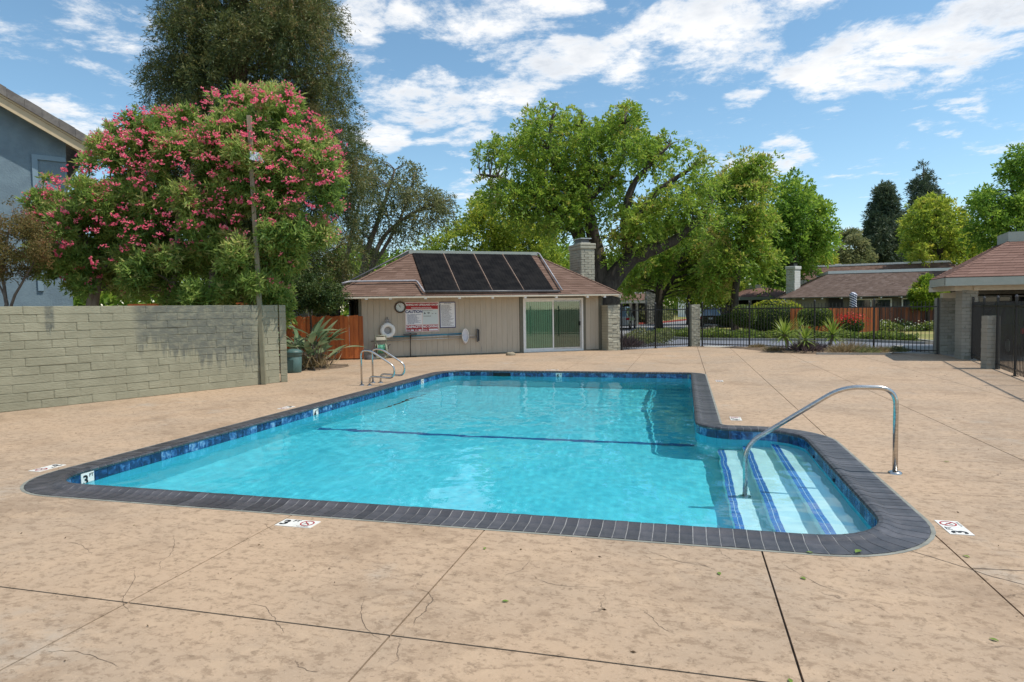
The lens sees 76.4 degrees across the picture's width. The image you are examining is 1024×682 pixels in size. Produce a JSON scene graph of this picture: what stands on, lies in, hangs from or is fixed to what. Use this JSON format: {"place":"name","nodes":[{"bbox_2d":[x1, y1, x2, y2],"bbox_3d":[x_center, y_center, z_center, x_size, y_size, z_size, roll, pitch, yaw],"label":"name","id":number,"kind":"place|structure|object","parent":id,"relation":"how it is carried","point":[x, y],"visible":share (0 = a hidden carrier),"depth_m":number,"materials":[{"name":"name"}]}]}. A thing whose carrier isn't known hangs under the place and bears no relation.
{"place":"outdoors","nodes":[
{"label":"outdoors","id":0,"kind":"place"},
{"bbox_2d":[0,84,87,305],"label":"blue house","id":1,"kind":"structure","parent":0,"point":[35,139],"depth_m":19.30,"materials":[{"name":"paint"}]},
{"bbox_2d":[0,346,1023,681],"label":"pool deck","id":2,"kind":"structure","parent":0,"point":[90,590],"depth_m":4.02,"materials":[{"name":"concrete"}]},
{"bbox_2d":[29,464,63,471],"bbox_3d":[-5.037,1.379,7.055,0.154,0.015,0.310,0,3,15],"label":"depth marker","id":3,"kind":"object","parent":2,"relation":"on","point":[46,468],"visible":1,"depth_m":7.06,"materials":[{"name":"white tile"}]},
{"bbox_2d":[0,305,279,412],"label":"garden wall","id":4,"kind":"structure","parent":2,"relation":"on","point":[53,356],"depth_m":12.70,"materials":[{"name":"yellow"}]},
{"bbox_2d":[12,79,349,329],"bbox_3d":[-8.168,-2.683,15.839,8.782,7.587,3.235,-1,3,0],"label":"oleander bush","id":5,"kind":"object","parent":2,"relation":"on","point":[134,231],"visible":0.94,"depth_m":15.11,"materials":[{"name":"green plant"}]},
{"bbox_2d":[127,303,279,359],"bbox_3d":[-9.447,-0.221,20.264,4.475,1.920,0.060,-2,3,-13],"label":"lattice fence","id":6,"kind":"object","parent":2,"relation":"on","point":[157,305],"visible":0.03,"depth_m":19.83,"materials":[{"name":"brown wood"}]},
{"bbox_2d":[246,115,266,384],"bbox_3d":[-5.794,-2.078,14.909,0.408,6.150,0.378,-1,3,-8],"label":"light post","id":7,"kind":"object","parent":2,"relation":"on","point":[259,301],"visible":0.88,"depth_m":14.86,"materials":[{"name":"painted metal"},{"name":"glass"}]},
{"bbox_2d":[278,305,287,381],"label":"wall pier","id":8,"kind":"structure","parent":2,"relation":"on","point":[282,341],"depth_m":15.34,"materials":[{"name":"yellow"}]},
{"bbox_2d":[287,349,302,372],"bbox_3d":[-5.967,0.536,17.792,0.476,0.650,0.476,0,3,15],"label":"litter bin","id":9,"kind":"object","parent":2,"relation":"on","point":[294,360],"visible":0.83,"depth_m":17.62,"materials":[{"name":"green plastic"}]},
{"bbox_2d":[274,519,320,527],"bbox_3d":[-1.672,1.427,5.077,0.310,0.015,0.154,0,3,15],"label":"depth marker","id":10,"kind":"object","parent":2,"relation":"on","point":[297,523],"visible":1,"depth_m":5.07,"materials":[{"name":"white tile"}]},
{"bbox_2d":[279,364,347,370],"bbox_3d":[-5.999,0.752,19.475,2.186,0.046,2.390,0,3,15],"label":"soil patch","id":11,"kind":"object","parent":2,"relation":"on","point":[333,366],"visible":0.43,"depth_m":19.04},
{"bbox_2d":[278,315,363,368],"bbox_3d":[-6.143,0.030,19.013,2.797,1.576,3.137,0,3,15],"label":"paddle leaf plant","id":12,"kind":"object","parent":11,"relation":"on","point":[313,357],"visible":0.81,"depth_m":18.89,"materials":[{"name":"green plant"}]},
{"bbox_2d":[279,315,363,358],"bbox_3d":[-6.491,-0.125,22.155,2.838,1.477,0.087,-1,3,-2],"label":"board fence","id":13,"kind":"object","parent":2,"relation":"on","point":[350,325],"visible":0.59,"depth_m":22.14,"materials":[{"name":"wood"}]},
{"bbox_2d":[291,270,352,345],"bbox_3d":[-6.102,-0.776,20.491,2.063,3.018,1.732,0,3,15],"label":"leafy shrub","id":14,"kind":"object","parent":2,"relation":"on","point":[313,294],"visible":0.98,"depth_m":20.24,"materials":[{"name":"green plant"}]},
{"bbox_2d":[364,343,376,359],"bbox_3d":[-4.781,0.346,22.165,0.505,0.566,0.355,-3,4,-42],"label":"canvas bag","id":15,"kind":"object","parent":2,"relation":"on","point":[367,357],"visible":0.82,"depth_m":22.05,"materials":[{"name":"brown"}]},
{"bbox_2d":[359,350,394,385],"bbox_3d":[-2.985,0.589,14.373,0.872,0.797,0.114,0,3,15],"label":"grab rail","id":16,"kind":"object","parent":2,"relation":"on","point":[382,358],"visible":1,"depth_m":14.38,"materials":[{"name":"silver metal"}]},
{"bbox_2d":[375,335,390,358],"bbox_3d":[-4.428,0.202,22.293,0.543,0.801,0.400,-2,3,-19],"label":"hose reel cart","id":17,"kind":"object","parent":2,"relation":"on","point":[383,346],"visible":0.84,"depth_m":22.24,"materials":[{"name":"green plastic"}]},
{"bbox_2d":[371,348,404,382],"bbox_3d":[-2.846,0.561,14.894,0.872,0.797,0.114,0,3,15],"label":"grab rail","id":18,"kind":"object","parent":2,"relation":"on","point":[395,358],"visible":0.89,"depth_m":14.90,"materials":[{"name":"silver metal"}]},
{"bbox_2d":[20,370,935,556],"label":"swimming pool","id":19,"kind":"structure","parent":2,"relation":"in","point":[898,523],"depth_m":5.61,"materials":[{"name":"teal paint"}]},
{"bbox_2d":[80,471,93,483],"bbox_3d":[-4.503,1.469,6.897,0.016,0.154,0.154,0,3,15],"label":"waterline marker","id":20,"kind":"object","parent":19,"relation":"attached to","point":[86,477],"visible":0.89,"depth_m":6.89,"materials":[{"name":"white tile"}]},
{"bbox_2d":[83,376,872,534],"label":"pool water","id":21,"kind":"structure","parent":19,"relation":"in","point":[641,450],"depth_m":7.54,"materials":[{"name":"liquid"}]},
{"bbox_2d":[743,385,902,477],"bbox_3d":[3.057,1.253,6.497,1.503,1.648,0.128,0,3,15],"label":"handrail","id":22,"kind":"object","parent":19,"relation":"on","point":[894,470],"visible":0.85,"depth_m":6.37,"materials":[{"name":"silver metal"}]},
{"bbox_2d":[340,249,622,358],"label":"clubhouse","id":23,"kind":"structure","parent":2,"relation":"on","point":[521,302],"depth_m":24.11,"materials":[{"name":"brown wood"}]},
{"bbox_2d":[380,317,394,337],"bbox_3d":[-4.347,-0.469,22.716,0.540,0.737,0.135,-2,3,-19],"label":"life ring","id":24,"kind":"object","parent":23,"relation":"hanging from","point":[386,330],"visible":0.98,"depth_m":22.70,"materials":[{"name":"white paint"}]},
{"bbox_2d":[394,301,405,312],"bbox_3d":[-3.927,-1.188,22.867,0.410,0.410,0.050,-2,3,-19],"label":"wall clock","id":25,"kind":"object","parent":23,"relation":"attached to","point":[399,307],"depth_m":22.86,"materials":[{"name":"white plastic"}]},
{"bbox_2d":[390,335,452,338],"bbox_3d":[-2.993,-0.151,23.138,2.651,0.092,0.032,-2,3,-19],"label":"telescopic pole","id":26,"kind":"object","parent":23,"relation":"attached to","point":[421,337],"visible":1,"depth_m":23.05,"materials":[{"name":"metal"}]},
{"bbox_2d":[391,333,461,336],"bbox_3d":[-3.060,-0.205,23.128,2.621,0.096,0.048,-2,3,-19],"label":"telescopic pole","id":27,"kind":"object","parent":26,"relation":"on","point":[427,335],"visible":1,"depth_m":23.16,"materials":[{"name":"metal"}]},
{"bbox_2d":[453,329,468,343],"bbox_3d":[-1.928,-0.168,23.458,0.774,0.556,0.064,-2,3,-19],"label":"skimmer net","id":28,"kind":"object","parent":26,"relation":"hanging from","point":[465,334],"visible":1,"depth_m":23.55,"materials":[{"name":"white paint"}]},
{"bbox_2d":[402,302,441,331],"bbox_3d":[-3.194,-0.859,23.144,1.423,1.060,0.024,-2,3,-19],"label":"warning sign","id":29,"kind":"object","parent":23,"relation":"attached to","point":[421,316],"visible":1,"depth_m":23.13,"materials":[{"name":"white"}]},
{"bbox_2d":[371,337,475,341],"bbox_3d":[-3.096,-0.064,23.123,3.760,0.072,0.032,-2,3,-19],"label":"telescopic pole","id":30,"kind":"object","parent":23,"relation":"attached to","point":[421,339],"visible":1,"depth_m":23.06,"materials":[{"name":"metal"}]},
{"bbox_2d":[439,302,455,327],"bbox_3d":[-2.317,-0.944,23.439,0.580,0.935,0.020,-2,3,-19],"label":"rules board","id":31,"kind":"object","parent":23,"relation":"attached to","point":[447,315],"visible":1,"depth_m":23.43,"materials":[{"name":"white"}]},
{"bbox_2d":[523,298,583,352],"bbox_3d":[1.574,-0.616,24.814,2.460,2.040,0.160,-2,3,-19],"label":"sliding door","id":32,"kind":"structure","parent":23,"relation":"in","point":[554,330],"depth_m":24.83,"materials":[{"name":"white paint"}]},
{"bbox_2d":[568,238,595,280],"bbox_3d":[3.019,-2.070,27.927,0.730,4.595,1.250,-2,3,-19],"label":"chimney","id":33,"kind":"object","parent":23,"relation":"on","point":[582,256],"visible":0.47,"depth_m":27.36,"materials":[{"name":"grey"}]},
{"bbox_2d":[20,361,1011,681],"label":"leaf litter","id":34,"kind":"object","parent":2,"relation":"on","point":[520,549],"visible":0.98,"depth_m":4.19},
{"bbox_2d":[601,305,619,350],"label":"brick pier","id":35,"kind":"structure","parent":2,"relation":"on","point":[610,318],"depth_m":24.96,"materials":[{"name":"grey"}]},
{"bbox_2d":[621,302,690,349],"bbox_3d":[5.734,-0.620,25.867,3.587,1.824,0.134,-2,3,-29],"label":"iron fence","id":36,"kind":"object","parent":2,"relation":"on","point":[655,345],"visible":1,"depth_m":25.89,"materials":[{"name":"black"}]},
{"bbox_2d":[690,304,699,345],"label":"brick pier","id":37,"kind":"structure","parent":2,"relation":"on","point":[694,325],"depth_m":26.74,"materials":[{"name":"grey"}]},
{"bbox_2d":[724,346,880,353],"bbox_3d":[9.852,0.313,23.174,6.185,0.096,1.953,2,4,45],"label":"planting bed","id":38,"kind":"object","parent":2,"relation":"on","point":[778,351],"visible":0.48,"depth_m":22.52,"materials":[{"name":"soil"}]},
{"bbox_2d":[760,345,785,350],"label":"grass tuft","id":39,"kind":"object","parent":38,"relation":"on","point":[773,348],"visible":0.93,"depth_m":23.04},
{"bbox_2d":[768,313,808,349],"bbox_3d":[10.071,-0.327,23.247,2.778,1.432,1.298,-4,4,-44],"label":"yucca","id":40,"kind":"object","parent":38,"relation":"on","point":[784,329],"visible":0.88,"depth_m":22.68,"materials":[{"name":"green plant"}]},
{"bbox_2d":[790,324,819,346],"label":"yucca","id":41,"kind":"object","parent":38,"relation":"on","point":[805,334],"visible":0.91,"depth_m":22.38,"materials":[{"name":"green plant"}]},
{"bbox_2d":[781,340,837,351],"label":"bush","id":42,"kind":"object","parent":38,"relation":"on","point":[811,347],"visible":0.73,"depth_m":22.25,"materials":[{"name":"green plant"}]},
{"bbox_2d":[815,314,850,346],"bbox_3d":[11.125,-0.265,22.675,1.277,1.323,1.242,0,3,15],"label":"yucca","id":43,"kind":"object","parent":38,"relation":"on","point":[832,335],"visible":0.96,"depth_m":22.59,"materials":[{"name":"green plant"}]},
{"bbox_2d":[815,343,855,352],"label":"grass tuft","id":44,"kind":"object","parent":38,"relation":"on","point":[842,350],"visible":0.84,"depth_m":21.55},
{"bbox_2d":[826,339,880,352],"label":"grass tuft","id":45,"kind":"object","parent":38,"relation":"on","point":[854,345],"visible":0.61,"depth_m":21.71,"materials":[{"name":"plant"}]},
{"bbox_2d":[848,345,885,352],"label":"grass tuft","id":46,"kind":"object","parent":38,"relation":"on","point":[872,350],"visible":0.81,"depth_m":21.33,"materials":[{"name":"green plant"}]},
{"bbox_2d":[868,345,897,352],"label":"grass tuft","id":47,"kind":"object","parent":38,"relation":"on","point":[886,350],"visible":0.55,"depth_m":21.42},
{"bbox_2d":[879,344,916,352],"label":"grass tuft","id":48,"kind":"object","parent":38,"relation":"on","point":[898,348],"visible":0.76,"depth_m":21.43,"materials":[{"name":"green plant"}]},
{"bbox_2d":[700,297,938,353],"bbox_3d":[10.710,-0.587,23.705,8.320,1.824,0.144,2,4,44],"label":"iron fence","id":49,"kind":"object","parent":2,"relation":"on","point":[832,307],"visible":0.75,"depth_m":23.34,"materials":[{"name":"black"}]},
{"bbox_2d":[816,353,890,354],"bbox_3d":[11.101,0.416,21.174,2.200,0.060,0.080,0,3,15],"label":"bed edging","id":50,"kind":"object","parent":2,"relation":"on","point":[853,353],"visible":1,"depth_m":21.14,"materials":[{"name":"concrete"}]},
{"bbox_2d":[934,520,974,535],"bbox_3d":[3.237,1.370,4.767,0.154,0.015,0.310,0,3,15],"label":"depth marker","id":51,"kind":"object","parent":2,"relation":"on","point":[954,527],"visible":1,"depth_m":4.76,"materials":[{"name":"white tile"}]},
{"bbox_2d":[954,290,977,358],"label":"brick pier","id":52,"kind":"structure","parent":2,"relation":"on","point":[963,317],"depth_m":18.80,"materials":[{"name":"grey"}]},
{"bbox_2d":[980,316,1000,368],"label":"brick pier","id":53,"kind":"structure","parent":2,"relation":"on","point":[988,337],"depth_m":16.02,"materials":[{"name":"grey"}]},
{"bbox_2d":[971,295,1023,376],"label":"iron fence","id":54,"kind":"object","parent":2,"relation":"on","point":[979,308],"visible":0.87,"depth_m":15.32,"materials":[{"name":"black"}]},
{"bbox_2d":[349,320,719,345],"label":"road","id":55,"kind":"structure","parent":0,"point":[678,324],"depth_m":56.45,"materials":[{"name":"asphalt"}]},
{"bbox_2d":[620,307,635,328],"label":"parked car","id":56,"kind":"object","parent":55,"relation":"on","point":[628,318],"visible":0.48,"depth_m":49.70,"materials":[{"name":"silver metal"}]},
{"bbox_2d":[700,309,721,326],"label":"parked car","id":57,"kind":"object","parent":55,"relation":"on","point":[712,316],"visible":0.27,"depth_m":53.06,"materials":[{"name":"black paint"}]},
{"bbox_2d":[678,298,714,316],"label":"white building","id":58,"kind":"structure","parent":0,"point":[679,313],"depth_m":106.35,"materials":[{"name":"paint"}]},
{"bbox_2d":[620,339,932,351],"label":"driveway","id":59,"kind":"structure","parent":0,"point":[678,341],"depth_m":28.51,"materials":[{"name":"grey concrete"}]},
{"bbox_2d":[620,334,649,347],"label":"bush","id":60,"kind":"object","parent":59,"relation":"on","point":[633,341],"visible":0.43,"depth_m":25.99,"materials":[{"name":"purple plant"}]},
{"bbox_2d":[623,326,676,344],"bbox_3d":[6.182,-0.233,29.139,2.439,0.962,4.184,0,3,15],"label":"bush","id":61,"kind":"object","parent":59,"relation":"on","point":[667,338],"visible":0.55,"depth_m":28.56,"materials":[{"name":"green plant"}]},
{"bbox_2d":[893,231,1023,360],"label":"carport","id":62,"kind":"object","parent":59,"relation":"on","point":[992,274],"visible":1,"depth_m":18.74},
{"bbox_2d":[978,295,1011,309],"bbox_3d":[17.640,-1.396,23.801,1.100,0.530,0.055,0,3,15],"label":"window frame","id":63,"kind":"structure","parent":62,"relation":"in","point":[1002,297],"depth_m":23.77,"materials":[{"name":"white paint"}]},
{"bbox_2d":[645,314,932,341],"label":"lawn","id":64,"kind":"structure","parent":0,"point":[925,334],"depth_m":38.23,"materials":[{"name":"green plant"}]},
{"bbox_2d":[404,188,569,268],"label":"leafy tree","id":65,"kind":"object","parent":64,"relation":"on","point":[489,232],"visible":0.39,"depth_m":44.17,"materials":[{"name":"green plant"}]},
{"bbox_2d":[469,97,724,304],"bbox_3d":[4.375,-5.955,33.453,13.260,13.974,7.769,-1,3,3],"label":"ash tree","id":66,"kind":"object","parent":64,"relation":"on","point":[573,199],"visible":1,"depth_m":32.08,"materials":[{"name":"green plant"}]},
{"bbox_2d":[619,295,644,324],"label":"roadside carport","id":67,"kind":"object","parent":64,"relation":"on","point":[635,303],"visible":0.16,"depth_m":60.78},
{"bbox_2d":[630,292,664,322],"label":"roadside house","id":68,"kind":"structure","parent":64,"relation":"on","point":[642,297],"depth_m":67.06,"materials":[{"name":"brown"}]},
{"bbox_2d":[639,305,674,322],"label":"roadside cover","id":69,"kind":"object","parent":64,"relation":"on","point":[641,316],"visible":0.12,"depth_m":69.49,"materials":[{"name":"green plant"}]},
{"bbox_2d":[639,319,685,323],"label":"curb","id":70,"kind":"structure","parent":64,"relation":"on","point":[667,321],"depth_m":71.53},
{"bbox_2d":[645,290,654,323],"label":"pillar","id":71,"kind":"structure","parent":70,"relation":"on","point":[650,298],"depth_m":64.12,"materials":[{"name":"grey"}]},
{"bbox_2d":[608,228,748,328],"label":"leafy tree","id":72,"kind":"object","parent":64,"relation":"on","point":[662,266],"visible":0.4,"depth_m":49.20,"materials":[{"name":"green plant"}]},
{"bbox_2d":[663,255,745,324],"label":"leafy tree","id":73,"kind":"object","parent":64,"relation":"on","point":[690,300],"visible":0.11,"depth_m":59.36,"materials":[{"name":"green plant"}]},
{"bbox_2d":[716,313,739,326],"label":"round shrub","id":74,"kind":"object","parent":64,"relation":"on","point":[722,319],"visible":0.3,"depth_m":50.50,"materials":[{"name":"green plant"}]},
{"bbox_2d":[687,145,790,330],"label":"leafy tree","id":75,"kind":"object","parent":64,"relation":"on","point":[744,225],"visible":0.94,"depth_m":42.69,"materials":[{"name":"green plant"}]},
{"bbox_2d":[731,304,757,328],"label":"bush","id":76,"kind":"object","parent":64,"relation":"on","point":[736,316],"visible":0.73,"depth_m":39.79,"materials":[{"name":"green plant"}]},
{"bbox_2d":[721,285,784,314],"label":"corner carport","id":77,"kind":"object","parent":64,"relation":"on","point":[746,295],"visible":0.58,"depth_m":55.87,"materials":[{"name":"brown"}]},
{"bbox_2d":[741,305,799,330],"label":"clipped hedge","id":78,"kind":"object","parent":64,"relation":"on","point":[765,320],"visible":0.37,"depth_m":42.21,"materials":[{"name":"green plant"}]},
{"bbox_2d":[751,299,800,306],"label":"golden shrub","id":79,"kind":"object","parent":64,"relation":"on","point":[778,302],"visible":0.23,"depth_m":45.39,"materials":[{"name":"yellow plant"}]},
{"bbox_2d":[755,166,845,296],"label":"maple tree","id":80,"kind":"object","parent":64,"relation":"on","point":[811,237],"visible":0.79,"depth_m":50.45,"materials":[{"name":"green plant"}]},
{"bbox_2d":[797,308,833,331],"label":"round shrub","id":81,"kind":"object","parent":64,"relation":"on","point":[818,315],"visible":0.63,"depth_m":36.46,"materials":[{"name":"green plant"}]},
{"bbox_2d":[800,248,839,272],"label":"leafy tree","id":82,"kind":"object","parent":64,"relation":"on","point":[835,261],"visible":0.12,"depth_m":62.98,"materials":[{"name":"green plant"}]},
{"bbox_2d":[790,308,878,331],"bbox_3d":[18.888,-1.234,38.120,5.161,1.459,0.082,-1,3,0],"label":"board fence","id":83,"kind":"object","parent":64,"relation":"on","point":[869,328],"visible":0.16,"depth_m":38.08,"materials":[{"name":"wood"}]},
{"bbox_2d":[833,308,871,332],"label":"flowering shrub","id":84,"kind":"object","parent":64,"relation":"on","point":[848,320],"visible":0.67,"depth_m":36.84,"materials":[{"name":"red plant"}]},
{"bbox_2d":[849,292,856,306],"bbox_3d":[20.936,-1.815,39.933,0.609,2.380,0.609,1,4,37],"label":"patio umbrella","id":85,"kind":"object","parent":64,"relation":"on","point":[853,298],"visible":0.68,"depth_m":39.79,"materials":[{"name":"fabric"}]},
{"bbox_2d":[832,226,877,263],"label":"olive tree","id":86,"kind":"object","parent":64,"relation":"on","point":[861,252],"visible":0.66,"depth_m":68.47,"materials":[{"name":"green plant"}]},
{"bbox_2d":[771,268,950,319],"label":"long house","id":87,"kind":"structure","parent":64,"relation":"on","point":[887,286],"depth_m":45.79,"materials":[{"name":"brown"}]},
{"bbox_2d":[785,263,800,301],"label":"chimney","id":88,"kind":"object","parent":87,"relation":"on","point":[792,276],"visible":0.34,"depth_m":46.81,"materials":[{"name":"brick"}]},
{"bbox_2d":[829,298,842,306],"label":"doorway","id":89,"kind":"structure","parent":87,"relation":"in","point":[839,302],"depth_m":45.93,"materials":[{"name":"black"}]},
{"bbox_2d":[857,298,891,315],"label":"window","id":90,"kind":"structure","parent":87,"relation":"in","point":[877,301],"depth_m":45.21,"materials":[{"name":"white paint"}]},
{"bbox_2d":[901,298,922,319],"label":"window","id":91,"kind":"structure","parent":87,"relation":"in","point":[903,300],"depth_m":44.65,"materials":[{"name":"glass"}]},
{"bbox_2d":[800,259,956,283],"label":"house","id":92,"kind":"structure","parent":64,"relation":"on","point":[890,265],"depth_m":55.31,"materials":[{"name":"brown"}]},
{"bbox_2d":[859,179,913,262],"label":"pine tree","id":93,"kind":"object","parent":64,"relation":"on","point":[881,226],"visible":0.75,"depth_m":77.98,"materials":[{"name":"green plant"}]},
{"bbox_2d":[880,307,932,329],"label":"board fence","id":94,"kind":"object","parent":64,"relation":"on","point":[907,313],"visible":0.19,"depth_m":40.80,"materials":[{"name":"wood"}]},
{"bbox_2d":[880,319,932,330],"bbox_3d":[23.985,-0.946,39.893,5.446,0.813,2.447,-1,3,-8],"label":"flower border","id":95,"kind":"object","parent":64,"relation":"on","point":[900,325],"visible":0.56,"depth_m":39.11,"materials":[{"name":"green plant"}]},
{"bbox_2d":[902,159,948,254],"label":"pine tree","id":96,"kind":"object","parent":64,"relation":"on","point":[922,186],"visible":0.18,"depth_m":91.00,"materials":[{"name":"green plant"}]},
{"bbox_2d":[906,272,949,324],"bbox_3d":[26.052,-2.488,40.441,2.880,3.720,2.842,0,3,15],"label":"lime shrub","id":97,"kind":"object","parent":64,"relation":"on","point":[919,292],"visible":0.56,"depth_m":39.82,"materials":[{"name":"green plant"}]},
{"bbox_2d":[894,191,992,267],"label":"leafy tree","id":98,"kind":"object","parent":64,"relation":"on","point":[925,236],"visible":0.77,"depth_m":54.27,"materials":[{"name":"green plant"}]},
{"bbox_2d":[956,142,1023,254],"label":"leafy tree","id":99,"kind":"object","parent":64,"relation":"on","point":[1003,212],"visible":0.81,"depth_m":42.47,"materials":[{"name":"green plant"}]},
{"bbox_2d":[704,345,930,353],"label":"walkway","id":100,"kind":"structure","parent":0,"point":[888,352],"depth_m":22.30,"materials":[{"name":"concrete"}]},
{"bbox_2d":[934,298,955,353],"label":"brick pier","id":101,"kind":"structure","parent":0,"point":[946,326],"depth_m":20.73,"materials":[{"name":"grey"}]},
{"label":"ground","id":102,"kind":"structure","parent":0,"visible":0},
{"bbox_2d":[0,195,58,305],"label":"bronze shrub","id":103,"kind":"object","parent":102,"relation":"on","point":[29,230],"visible":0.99,"depth_m":14.32,"materials":[{"name":"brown plant"}]},
{"bbox_2d":[126,0,382,323],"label":"redwood tree","id":104,"kind":"object","parent":102,"relation":"on","point":[253,32],"visible":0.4,"depth_m":22.52,"materials":[{"name":"green plant"}]},
{"bbox_2d":[284,284,339,335],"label":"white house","id":105,"kind":"structure","parent":102,"relation":"on","point":[320,315],"depth_m":26.15,"materials":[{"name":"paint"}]},
{"bbox_2d":[338,154,460,280],"bbox_3d":[-6.061,-4.783,34.121,7.107,10.061,5.094,0,3,15],"label":"thin tree","id":106,"kind":"object","parent":102,"relation":"on","point":[439,208],"visible":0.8,"depth_m":33.37,"materials":[{"name":"green plant"}]},
{"bbox_2d":[73,239,801,315],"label":"distant wood","id":107,"kind":"object","parent":102,"relation":"on","point":[108,299],"depth_m":121.27,"materials":[{"name":"plant"}]},
{"label":"island soil","id":108,"kind":"structure","parent":0,"visible":0},
{"bbox_2d":[652,327,921,340],"bbox_3d":[12.375,-0.368,33.003,14.900,0.725,4.643,2,4,43],"label":"ivy ground cover","id":109,"kind":"object","parent":108,"relation":"on","point":[890,335],"visible":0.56,"depth_m":31.33,"materials":[{"name":"green plant"}]},
{"bbox_2d":[645,334,932,343],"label":"curb","id":110,"kind":"structure","parent":108,"relation":"on","point":[924,341],"depth_m":29.94,"materials":[{"name":"concrete"}]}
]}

